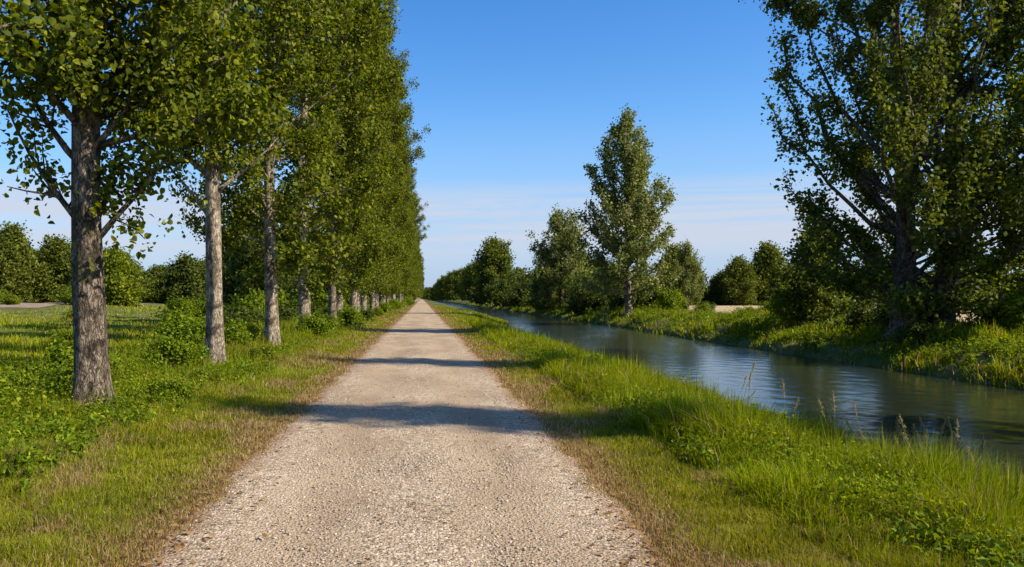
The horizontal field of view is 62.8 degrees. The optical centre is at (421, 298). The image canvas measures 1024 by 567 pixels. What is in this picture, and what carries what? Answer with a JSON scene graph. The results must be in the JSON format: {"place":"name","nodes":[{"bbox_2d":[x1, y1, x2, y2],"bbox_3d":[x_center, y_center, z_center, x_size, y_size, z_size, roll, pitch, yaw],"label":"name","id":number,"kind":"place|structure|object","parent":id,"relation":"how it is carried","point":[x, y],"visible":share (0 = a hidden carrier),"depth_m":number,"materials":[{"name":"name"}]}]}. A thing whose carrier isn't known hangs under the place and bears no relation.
{"place":"outdoors","nodes":[
{"label":"outdoors","id":0,"kind":"place"},
{"bbox_2d":[0,303,147,307],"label":"ploughed field","id":1,"kind":"structure","parent":0,"point":[30,305],"depth_m":107.89,"materials":[{"name":"soil"}]},
{"bbox_2d":[0,310,389,507],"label":"tall grass","id":2,"kind":"structure","parent":0,"point":[234,352],"depth_m":16.80,"materials":[{"name":"green plant"}]},
{"bbox_2d":[134,299,667,566],"bbox_3d":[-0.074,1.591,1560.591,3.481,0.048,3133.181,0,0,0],"label":"path","id":3,"kind":"structure","parent":0,"point":[422,326],"depth_m":7.00,"materials":[{"name":"beige gravel"}]},
{"bbox_2d":[30,335,784,566],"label":"leaf litter","id":4,"kind":"object","parent":3,"relation":"on","point":[179,547],"visible":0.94,"depth_m":6.07,"materials":[{"name":"brown plant"}]},
{"bbox_2d":[0,299,1023,566],"bbox_3d":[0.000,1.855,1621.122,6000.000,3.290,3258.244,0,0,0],"label":"ground","id":5,"kind":"structure","parent":0,"point":[868,361],"depth_m":35.43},
{"bbox_2d":[0,294,24,304],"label":"shrub","id":6,"kind":"object","parent":5,"relation":"on","point":[13,299],"visible":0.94,"depth_m":115.36,"materials":[{"name":"green plant"}]},
{"bbox_2d":[0,220,52,302],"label":"broadleaf tree","id":7,"kind":"object","parent":5,"relation":"on","point":[16,256],"visible":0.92,"depth_m":148.45,"materials":[{"name":"green plant"}]},
{"bbox_2d":[0,351,58,421],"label":"shrub","id":8,"kind":"object","parent":5,"relation":"on","point":[3,381],"visible":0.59,"depth_m":10.45,"materials":[{"name":"green plant"}]},
{"bbox_2d":[24,233,71,302],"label":"broadleaf tree","id":9,"kind":"object","parent":5,"relation":"on","point":[52,248],"visible":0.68,"depth_m":153.34,"materials":[{"name":"green plant"}]},
{"bbox_2d":[35,327,72,344],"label":"shrub","id":10,"kind":"object","parent":5,"relation":"on","point":[59,335],"visible":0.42,"depth_m":39.69,"materials":[{"name":"green plant"}]},
{"bbox_2d":[48,284,71,304],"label":"shrub","id":11,"kind":"object","parent":5,"relation":"on","point":[68,294],"visible":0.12,"depth_m":110.97,"materials":[{"name":"green plant"}]},
{"bbox_2d":[9,332,124,381],"bbox_3d":[-6.303,1.182,15.170,2.041,1.300,1.728,0,0,28],"label":"shrub","id":12,"kind":"object","parent":5,"relation":"on","point":[56,353],"visible":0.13,"depth_m":14.79,"materials":[{"name":"green plant"}]},
{"bbox_2d":[0,0,141,91],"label":"poplar tree","id":13,"kind":"object","parent":5,"relation":"on","point":[13,19],"visible":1,"depth_m":6.99,"materials":[{"name":"green plant"}]},
{"bbox_2d":[29,355,119,398],"bbox_3d":[-5.410,1.252,12.836,1.224,0.866,1.037,0,0,-38],"label":"shrub","id":14,"kind":"object","parent":5,"relation":"on","point":[69,371],"visible":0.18,"depth_m":12.71,"materials":[{"name":"green plant"}]},
{"bbox_2d":[0,304,198,373],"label":"meadow grass","id":15,"kind":"structure","parent":5,"relation":"on","point":[7,344],"depth_m":49.10,"materials":[{"name":"green plant"}]},
{"bbox_2d":[103,247,146,307],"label":"broadleaf tree","id":16,"kind":"object","parent":5,"relation":"on","point":[120,277],"visible":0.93,"depth_m":126.74,"materials":[{"name":"green plant"}]},
{"bbox_2d":[124,252,158,299],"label":"broadleaf tree","id":17,"kind":"object","parent":5,"relation":"on","point":[146,281],"visible":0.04,"depth_m":153.55,"materials":[{"name":"green plant"}]},
{"bbox_2d":[0,0,289,406],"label":"poplar tree","id":18,"kind":"object","parent":5,"relation":"on","point":[145,63],"visible":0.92,"depth_m":11.43,"materials":[{"name":"green plant"}]},
{"bbox_2d":[141,278,165,303],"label":"broadleaf tree","id":19,"kind":"object","parent":5,"relation":"on","point":[153,297],"visible":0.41,"depth_m":184.07,"materials":[{"name":"green plant"}]},
{"bbox_2d":[140,263,168,300],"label":"broadleaf tree","id":20,"kind":"object","parent":5,"relation":"on","point":[156,268],"visible":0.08,"depth_m":195.71,"materials":[{"name":"green plant"}]},
{"bbox_2d":[147,270,169,303],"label":"broadleaf tree","id":21,"kind":"object","parent":5,"relation":"on","point":[160,274],"visible":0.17,"depth_m":185.36,"materials":[{"name":"green plant"}]},
{"bbox_2d":[124,374,202,402],"bbox_3d":[-3.780,1.369,12.448,0.898,0.526,1.061,0,0,12],"label":"shrub","id":22,"kind":"object","parent":5,"relation":"on","point":[177,386],"visible":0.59,"depth_m":12.34,"materials":[{"name":"green plant"}]},
{"bbox_2d":[126,329,211,372],"bbox_3d":[-5.193,1.135,17.286,1.632,1.114,1.382,0,0,-42],"label":"shrub","id":23,"kind":"object","parent":5,"relation":"on","point":[167,350],"visible":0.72,"depth_m":17.05,"materials":[{"name":"green plant"}]},
{"bbox_2d":[136,304,205,343],"bbox_3d":[-10.901,1.364,37.428,2.545,2.505,3.006,0,0,34],"label":"shrub","id":24,"kind":"object","parent":5,"relation":"on","point":[173,316],"visible":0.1,"depth_m":37.01,"materials":[{"name":"green plant"}]},
{"bbox_2d":[150,292,201,321],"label":"shrub","id":25,"kind":"object","parent":5,"relation":"on","point":[173,303],"visible":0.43,"depth_m":73.72,"materials":[{"name":"green plant"}]},
{"bbox_2d":[153,250,205,303],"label":"broadleaf tree","id":26,"kind":"object","parent":5,"relation":"on","point":[186,275],"visible":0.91,"depth_m":161.12,"materials":[{"name":"green plant"}]},
{"bbox_2d":[160,297,205,316],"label":"shrub","id":27,"kind":"object","parent":5,"relation":"on","point":[202,306],"visible":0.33,"depth_m":91.57,"materials":[{"name":"green plant"}]},
{"bbox_2d":[0,315,369,495],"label":"verge weeds","id":28,"kind":"object","parent":5,"relation":"on","point":[41,425],"visible":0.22,"depth_m":10.57,"materials":[{"name":"green plant"}]},
{"bbox_2d":[146,308,229,350],"bbox_3d":[-6.011,1.022,21.566,2.073,1.547,2.449,0,0,-15],"label":"shrub","id":29,"kind":"object","parent":5,"relation":"on","point":[195,332],"visible":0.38,"depth_m":21.15,"materials":[{"name":"green plant"}]},
{"bbox_2d":[188,367,224,384],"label":"shrub","id":30,"kind":"object","parent":5,"relation":"on","point":[213,375],"visible":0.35,"depth_m":14.94,"materials":[{"name":"green plant"}]},
{"bbox_2d":[101,0,343,365],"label":"poplar tree","id":31,"kind":"object","parent":5,"relation":"on","point":[287,15],"visible":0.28,"depth_m":18.23,"materials":[{"name":"green plant"}]},
{"bbox_2d":[224,317,254,347],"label":"shrub","id":32,"kind":"object","parent":5,"relation":"on","point":[240,333],"visible":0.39,"depth_m":23.26,"materials":[{"name":"green plant"}]},
{"bbox_2d":[223,288,264,317],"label":"shrub","id":33,"kind":"object","parent":5,"relation":"on","point":[254,302],"visible":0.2,"depth_m":45.82,"materials":[{"name":"green plant"}]},
{"bbox_2d":[197,204,297,302],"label":"broadleaf tree","id":34,"kind":"object","parent":5,"relation":"on","point":[224,259],"visible":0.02,"depth_m":76.77,"materials":[{"name":"green plant"}]},
{"bbox_2d":[234,315,262,341],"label":"shrub","id":35,"kind":"object","parent":5,"relation":"on","point":[254,328],"visible":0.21,"depth_m":25.76,"materials":[{"name":"green plant"}]},
{"bbox_2d":[205,223,296,310],"bbox_3d":[-12.965,-1.375,66.349,7.404,9.345,6.354,0,0,22],"label":"broadleaf tree","id":36,"kind":"object","parent":5,"relation":"on","point":[233,285],"visible":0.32,"depth_m":64.80,"materials":[{"name":"green plant"}]},
{"bbox_2d":[223,301,282,328],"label":"shrub","id":37,"kind":"object","parent":5,"relation":"on","point":[253,316],"visible":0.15,"depth_m":39.45,"materials":[{"name":"green plant"}]},
{"bbox_2d":[247,344,277,359],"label":"shrub","id":38,"kind":"object","parent":5,"relation":"on","point":[263,351],"visible":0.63,"depth_m":20.46,"materials":[{"name":"green plant"}]},
{"bbox_2d":[248,286,287,308],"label":"shrub","id":39,"kind":"object","parent":5,"relation":"on","point":[281,296],"visible":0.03,"depth_m":57.86,"materials":[{"name":"green plant"}]},
{"bbox_2d":[164,0,398,348],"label":"poplar tree","id":40,"kind":"object","parent":5,"relation":"on","point":[304,139],"visible":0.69,"depth_m":25.18,"materials":[{"name":"green plant"}]},
{"bbox_2d":[264,301,298,320],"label":"shrub","id":41,"kind":"object","parent":5,"relation":"on","point":[284,312],"visible":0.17,"depth_m":50.92,"materials":[{"name":"green plant"}]},
{"bbox_2d":[285,294,316,313],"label":"shrub","id":42,"kind":"object","parent":5,"relation":"on","point":[295,303],"visible":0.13,"depth_m":59.68,"materials":[{"name":"green plant"}]},
{"bbox_2d":[282,311,339,336],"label":"shrub","id":43,"kind":"object","parent":5,"relation":"on","point":[310,322],"visible":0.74,"depth_m":31.02,"materials":[{"name":"green plant"}]},
{"bbox_2d":[227,0,409,326],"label":"poplar tree","id":44,"kind":"object","parent":5,"relation":"on","point":[364,106],"visible":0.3,"depth_m":32.02,"materials":[{"name":"green plant"}]},
{"bbox_2d":[310,288,346,306],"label":"shrub","id":45,"kind":"object","parent":5,"relation":"on","point":[324,298],"visible":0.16,"depth_m":75.79,"materials":[{"name":"green plant"}]},
{"bbox_2d":[284,0,398,319],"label":"poplar tree","id":46,"kind":"object","parent":5,"relation":"on","point":[373,143],"visible":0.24,"depth_m":41.19,"materials":[{"name":"green plant"}]},
{"bbox_2d":[288,3,405,310],"bbox_3d":[-4.966,-8.976,47.743,8.206,21.676,4.808,0,0,3],"label":"poplar tree","id":47,"kind":"object","parent":5,"relation":"on","point":[357,284],"visible":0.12,"depth_m":47.43,"materials":[{"name":"green plant"}]},
{"bbox_2d":[324,304,375,327],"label":"shrub","id":48,"kind":"object","parent":5,"relation":"on","point":[346,317],"visible":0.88,"depth_m":42.71,"materials":[{"name":"green plant"}]},
{"bbox_2d":[309,47,413,310],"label":"poplar tree","id":49,"kind":"object","parent":5,"relation":"on","point":[387,221],"visible":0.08,"depth_m":65.31,"materials":[{"name":"green plant"}]},
{"bbox_2d":[357,308,376,320],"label":"shrub","id":50,"kind":"object","parent":5,"relation":"on","point":[368,314],"visible":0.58,"depth_m":55.41,"materials":[{"name":"green plant"}]},
{"bbox_2d":[318,0,419,309],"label":"poplar tree","id":51,"kind":"object","parent":5,"relation":"on","point":[380,286],"visible":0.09,"depth_m":52.80,"materials":[{"name":"green plant"}]},
{"bbox_2d":[342,22,414,310],"bbox_3d":[-4.087,-9.289,59.183,7.177,22.353,5.334,2,0,18],"label":"poplar tree","id":52,"kind":"object","parent":5,"relation":"on","point":[395,251],"visible":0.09,"depth_m":58.55,"materials":[{"name":"green plant"}]},
{"bbox_2d":[348,61,430,308],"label":"poplar tree","id":53,"kind":"object","parent":5,"relation":"on","point":[401,146],"visible":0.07,"depth_m":72.39,"materials":[{"name":"green plant"}]},
{"bbox_2d":[365,102,418,307],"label":"poplar tree","id":54,"kind":"object","parent":5,"relation":"on","point":[398,225],"visible":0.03,"depth_m":79.79,"materials":[{"name":"green plant"}]},
{"bbox_2d":[368,136,415,302],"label":"poplar tree","id":55,"kind":"object","parent":5,"relation":"on","point":[403,233],"visible":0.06,"depth_m":96.30,"materials":[{"name":"green plant"}]},
{"bbox_2d":[386,174,415,303],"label":"poplar tree","id":56,"kind":"object","parent":5,"relation":"on","point":[403,276],"visible":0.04,"depth_m":103.16,"materials":[{"name":"green plant"}]},
{"bbox_2d":[392,133,419,299],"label":"poplar tree","id":57,"kind":"object","parent":5,"relation":"on","point":[411,244],"visible":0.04,"depth_m":118.42,"materials":[{"name":"green plant"}]},
{"bbox_2d":[393,163,418,289],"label":"poplar tree","id":58,"kind":"object","parent":5,"relation":"on","point":[407,283],"visible":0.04,"depth_m":126.62,"materials":[{"name":"green plant"}]},
{"bbox_2d":[396,194,418,299],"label":"poplar tree","id":59,"kind":"object","parent":5,"relation":"on","point":[408,289],"visible":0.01,"depth_m":142.41,"materials":[{"name":"green plant"}]},
{"bbox_2d":[398,166,428,301],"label":"poplar tree","id":60,"kind":"object","parent":5,"relation":"on","point":[422,217],"visible":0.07,"depth_m":149.05,"materials":[{"name":"green plant"}]},
{"bbox_2d":[410,196,429,296],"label":"poplar tree","id":61,"kind":"object","parent":5,"relation":"on","point":[417,254],"visible":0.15,"depth_m":196.64,"materials":[{"name":"green plant"}]},
{"bbox_2d":[435,274,447,300],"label":"broadleaf tree","id":62,"kind":"object","parent":5,"relation":"on","point":[441,283],"visible":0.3,"depth_m":618.39,"materials":[{"name":"green plant"}]},
{"bbox_2d":[442,271,458,300],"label":"broadleaf tree","id":63,"kind":"object","parent":5,"relation":"on","point":[448,288],"visible":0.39,"depth_m":527.46,"materials":[{"name":"green plant"}]},
{"bbox_2d":[450,267,465,300],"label":"broadleaf tree","id":64,"kind":"object","parent":5,"relation":"on","point":[455,282],"visible":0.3,"depth_m":457.52,"materials":[{"name":"green plant"}]},
{"bbox_2d":[458,257,481,300],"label":"broadleaf tree","id":65,"kind":"object","parent":5,"relation":"on","point":[466,284],"visible":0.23,"depth_m":328.80,"materials":[{"name":"green plant"}]},
{"bbox_2d":[465,286,487,304],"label":"shrub","id":66,"kind":"object","parent":5,"relation":"on","point":[475,300],"visible":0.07,"depth_m":249.01,"materials":[{"name":"green plant"}]},
{"bbox_2d":[471,232,515,305],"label":"broadleaf tree","id":67,"kind":"object","parent":5,"relation":"on","point":[495,259],"visible":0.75,"depth_m":225.59,"materials":[{"name":"green plant"}]},
{"bbox_2d":[482,271,524,306],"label":"shrub","id":68,"kind":"object","parent":5,"relation":"on","point":[495,293],"visible":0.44,"depth_m":183.76,"materials":[{"name":"green plant"}]},
{"bbox_2d":[483,267,525,304],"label":"shrub","id":69,"kind":"object","parent":5,"relation":"on","point":[517,272],"visible":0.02,"depth_m":204.60,"materials":[{"name":"green plant"}]},
{"bbox_2d":[0,305,1021,566],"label":"short grass","id":70,"kind":"structure","parent":5,"relation":"on","point":[70,493],"depth_m":7.21,"materials":[{"name":"green plant"}]},
{"bbox_2d":[501,280,532,307],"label":"shrub","id":71,"kind":"object","parent":5,"relation":"on","point":[519,297],"visible":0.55,"depth_m":150.69,"materials":[{"name":"green plant"}]},
{"bbox_2d":[500,265,550,306],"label":"shrub","id":72,"kind":"object","parent":5,"relation":"on","point":[520,280],"visible":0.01,"depth_m":165.66,"materials":[{"name":"green plant"}]},
{"bbox_2d":[519,271,558,306],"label":"shrub","id":73,"kind":"object","parent":5,"relation":"on","point":[527,281],"visible":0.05,"depth_m":139.08,"materials":[{"name":"green plant"}]},
{"bbox_2d":[531,243,561,311],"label":"poplar tree","id":74,"kind":"object","parent":5,"relation":"on","point":[549,299],"visible":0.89,"depth_m":120.29,"materials":[{"name":"green plant"}]},
{"bbox_2d":[527,281,568,309],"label":"shrub","id":75,"kind":"object","parent":5,"relation":"on","point":[534,302],"visible":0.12,"depth_m":127.96,"materials":[{"name":"green plant"}]},
{"bbox_2d":[525,203,590,306],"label":"poplar tree","id":76,"kind":"object","parent":5,"relation":"on","point":[564,253],"visible":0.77,"depth_m":120.24,"materials":[{"name":"green plant"}]},
{"bbox_2d":[557,269,597,300],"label":"shrub","id":77,"kind":"object","parent":5,"relation":"on","point":[568,285],"visible":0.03,"depth_m":113.98,"materials":[{"name":"green plant"}]},
{"bbox_2d":[559,279,610,314],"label":"shrub","id":78,"kind":"object","parent":5,"relation":"on","point":[583,302],"visible":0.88,"depth_m":97.10,"materials":[{"name":"green plant"}]},
{"bbox_2d":[563,270,613,306],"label":"shrub","id":79,"kind":"object","parent":5,"relation":"on","point":[581,276],"visible":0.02,"depth_m":105.54,"materials":[{"name":"green plant"}]},
{"bbox_2d":[572,103,685,315],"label":"poplar tree","id":80,"kind":"object","parent":5,"relation":"on","point":[638,203],"visible":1,"depth_m":80.01,"materials":[{"name":"green plant"}]},
{"bbox_2d":[601,275,664,310],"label":"shrub","id":81,"kind":"object","parent":5,"relation":"on","point":[618,300],"visible":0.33,"depth_m":87.25,"materials":[{"name":"green plant"}]},
{"bbox_2d":[648,286,688,310],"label":"shrub","id":82,"kind":"object","parent":5,"relation":"on","point":[669,300],"visible":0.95,"depth_m":78.14,"materials":[{"name":"green plant"}]},
{"bbox_2d":[654,241,709,297],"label":"broadleaf tree","id":83,"kind":"object","parent":5,"relation":"on","point":[672,255],"visible":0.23,"depth_m":159.91,"materials":[{"name":"green plant"}]},
{"bbox_2d":[668,236,708,306],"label":"poplar tree","id":84,"kind":"object","parent":5,"relation":"on","point":[691,274],"visible":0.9,"depth_m":85.52,"materials":[{"name":"green plant"}]},
{"bbox_2d":[692,260,712,304],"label":"broadleaf tree","id":85,"kind":"object","parent":5,"relation":"on","point":[704,299],"visible":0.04,"depth_m":164.07,"materials":[{"name":"green plant"}]},
{"bbox_2d":[705,271,729,304],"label":"broadleaf tree","id":86,"kind":"object","parent":5,"relation":"on","point":[716,282],"visible":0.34,"depth_m":164.39,"materials":[{"name":"green plant"}]},
{"bbox_2d":[706,289,742,304],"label":"broadleaf tree","id":87,"kind":"object","parent":5,"relation":"on","point":[715,299],"visible":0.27,"depth_m":162.91,"materials":[{"name":"green plant"}]},
{"bbox_2d":[452,307,1023,566],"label":"tall grass","id":88,"kind":"structure","parent":5,"relation":"on","point":[784,485],"depth_m":7.14,"materials":[{"name":"green plant"}]},
{"bbox_2d":[717,254,763,305],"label":"broadleaf tree","id":89,"kind":"object","parent":5,"relation":"on","point":[738,280],"visible":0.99,"depth_m":157.45,"materials":[{"name":"green plant"}]},
{"bbox_2d":[458,317,1023,566],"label":"bank weeds","id":90,"kind":"object","parent":5,"relation":"on","point":[996,558],"visible":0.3,"depth_m":6.14,"materials":[{"name":"green plant"}]},
{"bbox_2d":[467,303,1023,389],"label":"bank grass","id":91,"kind":"structure","parent":5,"relation":"on","point":[996,371],"depth_m":34.84,"materials":[{"name":"green plant"}]},
{"bbox_2d":[509,304,1023,372],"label":"bank weeds","id":92,"kind":"object","parent":5,"relation":"on","point":[1006,347],"visible":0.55,"depth_m":38.41,"materials":[{"name":"green plant"}]},
{"bbox_2d":[750,240,793,305],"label":"broadleaf tree","id":93,"kind":"object","parent":5,"relation":"on","point":[766,261],"visible":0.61,"depth_m":159.37,"materials":[{"name":"green plant"}]},
{"bbox_2d":[767,279,794,319],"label":"shrub","id":94,"kind":"object","parent":5,"relation":"on","point":[774,308],"visible":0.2,"depth_m":47.36,"materials":[{"name":"green plant"}]},
{"bbox_2d":[760,221,857,325],"bbox_3d":[20.669,-1.259,44.738,4.677,6.251,5.178,0,0,0],"label":"tree","id":95,"kind":"object","parent":5,"relation":"on","point":[802,303],"visible":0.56,"depth_m":44.22,"materials":[{"name":"green plant"}]},
{"bbox_2d":[828,296,885,332],"bbox_3d":[21.792,0.881,40.632,3.159,2.075,3.425,0,0,-21],"label":"shrub","id":96,"kind":"object","parent":5,"relation":"on","point":[859,317],"visible":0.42,"depth_m":40.19,"materials":[{"name":"green plant"}]},
{"bbox_2d":[847,260,887,304],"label":"broadleaf tree","id":97,"kind":"object","parent":5,"relation":"on","point":[866,297],"visible":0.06,"depth_m":152.92,"materials":[{"name":"green plant"}]},
{"bbox_2d":[864,290,891,329],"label":"shrub","id":98,"kind":"object","parent":5,"relation":"on","point":[881,305],"visible":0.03,"depth_m":37.69,"materials":[{"name":"green plant"}]},
{"bbox_2d":[738,0,1023,339],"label":"twin poplar tree","id":99,"kind":"object","parent":5,"relation":"on","point":[906,136],"visible":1,"depth_m":32.39,"materials":[{"name":"green plant"}]},
{"bbox_2d":[888,320,938,344],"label":"shrub","id":100,"kind":"object","parent":5,"relation":"on","point":[914,329],"visible":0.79,"depth_m":31.36,"materials":[{"name":"green plant"}]},
{"bbox_2d":[867,279,968,330],"bbox_3d":[20.852,0.289,34.660,3.510,2.594,3.805,0,0,0],"label":"shrub","id":101,"kind":"object","parent":5,"relation":"on","point":[884,320],"visible":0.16,"depth_m":34.06,"materials":[{"name":"green plant"}]},
{"bbox_2d":[943,9,1023,295],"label":"poplar tree","id":102,"kind":"object","parent":5,"relation":"on","point":[1014,86],"visible":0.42,"depth_m":31.82,"materials":[{"name":"green plant"}]},
{"bbox_2d":[965,275,1023,326],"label":"shrub","id":103,"kind":"object","parent":5,"relation":"on","point":[986,316],"visible":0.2,"depth_m":32.97,"materials":[{"name":"green plant"}]},
{"bbox_2d":[987,281,1023,334],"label":"shrub","id":104,"kind":"object","parent":5,"relation":"on","point":[1010,311],"visible":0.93,"depth_m":30.08,"materials":[{"name":"green plant"}]},
{"bbox_2d":[0,0,1023,292],"label":"sky","id":105,"kind":"structure","parent":0,"point":[514,97],"materials":[{"name":"blue"}]},
{"bbox_2d":[430,300,1023,488],"bbox_3d":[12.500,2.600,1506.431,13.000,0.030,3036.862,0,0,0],"label":"water","id":106,"kind":"structure","parent":0,"point":[883,397],"depth_m":24.24,"materials":[{"name":"blue liquid"}]},
{"bbox_2d":[689,305,980,322],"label":"stubble field","id":107,"kind":"structure","parent":0,"point":[728,308],"depth_m":113.99,"materials":[{"name":"beige plant"}]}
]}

